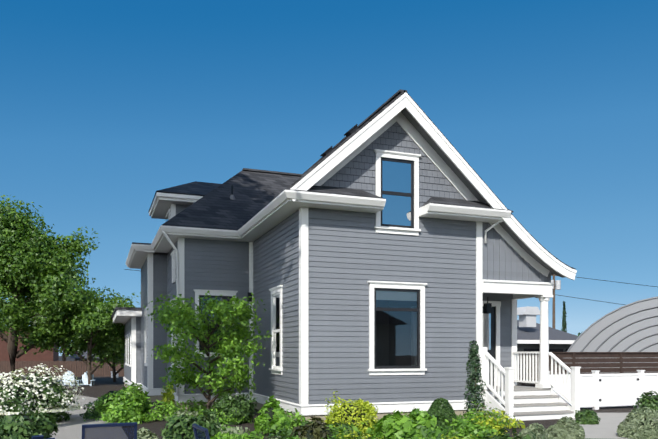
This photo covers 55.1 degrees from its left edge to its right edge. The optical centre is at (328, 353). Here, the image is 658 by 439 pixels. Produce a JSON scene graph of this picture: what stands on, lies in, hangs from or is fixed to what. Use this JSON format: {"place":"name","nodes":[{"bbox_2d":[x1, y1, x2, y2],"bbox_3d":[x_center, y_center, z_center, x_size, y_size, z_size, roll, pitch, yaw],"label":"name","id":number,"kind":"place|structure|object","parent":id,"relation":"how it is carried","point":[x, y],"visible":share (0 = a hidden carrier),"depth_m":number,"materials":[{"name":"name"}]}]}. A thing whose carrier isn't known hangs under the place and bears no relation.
{"place":"outdoors","nodes":[
{"label":"outdoors","id":0,"kind":"place"},
{"bbox_2d":[0,328,123,376],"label":"brick building","id":1,"kind":"structure","parent":0,"point":[48,358],"depth_m":41.52,"materials":[{"name":"brown brick"}]},
{"bbox_2d":[0,195,272,415],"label":"tree","id":2,"kind":"object","parent":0,"point":[47,280],"depth_m":27.68,"materials":[{"name":"green plant"}]},
{"bbox_2d":[0,356,637,438],"bbox_3d":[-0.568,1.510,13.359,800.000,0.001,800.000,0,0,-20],"label":"ground","id":3,"kind":"structure","parent":0,"point":[103,385],"depth_m":17.32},
{"bbox_2d":[32,371,209,438],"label":"garden chairs","id":4,"kind":"object","parent":3,"relation":"on","point":[112,431],"visible":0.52,"depth_m":5.83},
{"bbox_2d":[0,340,657,438],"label":"garden plants","id":5,"kind":"object","parent":3,"relation":"on","point":[29,408],"visible":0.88,"depth_m":11.70,"materials":[{"name":"green plant"}]},
{"bbox_2d":[111,89,580,423],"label":"house","id":6,"kind":"structure","parent":3,"relation":"on","point":[390,255],"depth_m":14.55,"materials":[{"name":"grey wood"}]},
{"bbox_2d":[50,393,657,438],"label":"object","id":7,"kind":"object","parent":3,"relation":"on","point":[606,427],"visible":0.22,"depth_m":13.35,"materials":[{"name":"concrete"}]},
{"bbox_2d":[561,301,566,331],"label":"tree","id":8,"kind":"object","parent":3,"relation":"on","point":[564,321],"visible":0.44,"depth_m":58.30,"materials":[{"name":"green plant"}]},
{"bbox_2d":[0,0,657,355],"label":"sky","id":9,"kind":"structure","parent":0,"point":[106,106],"materials":[{"name":"blue"}]},
{"bbox_2d":[124,269,657,409],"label":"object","id":10,"kind":"structure","parent":0,"point":[613,355],"depth_m":24.47,"materials":[{"name":"white"}]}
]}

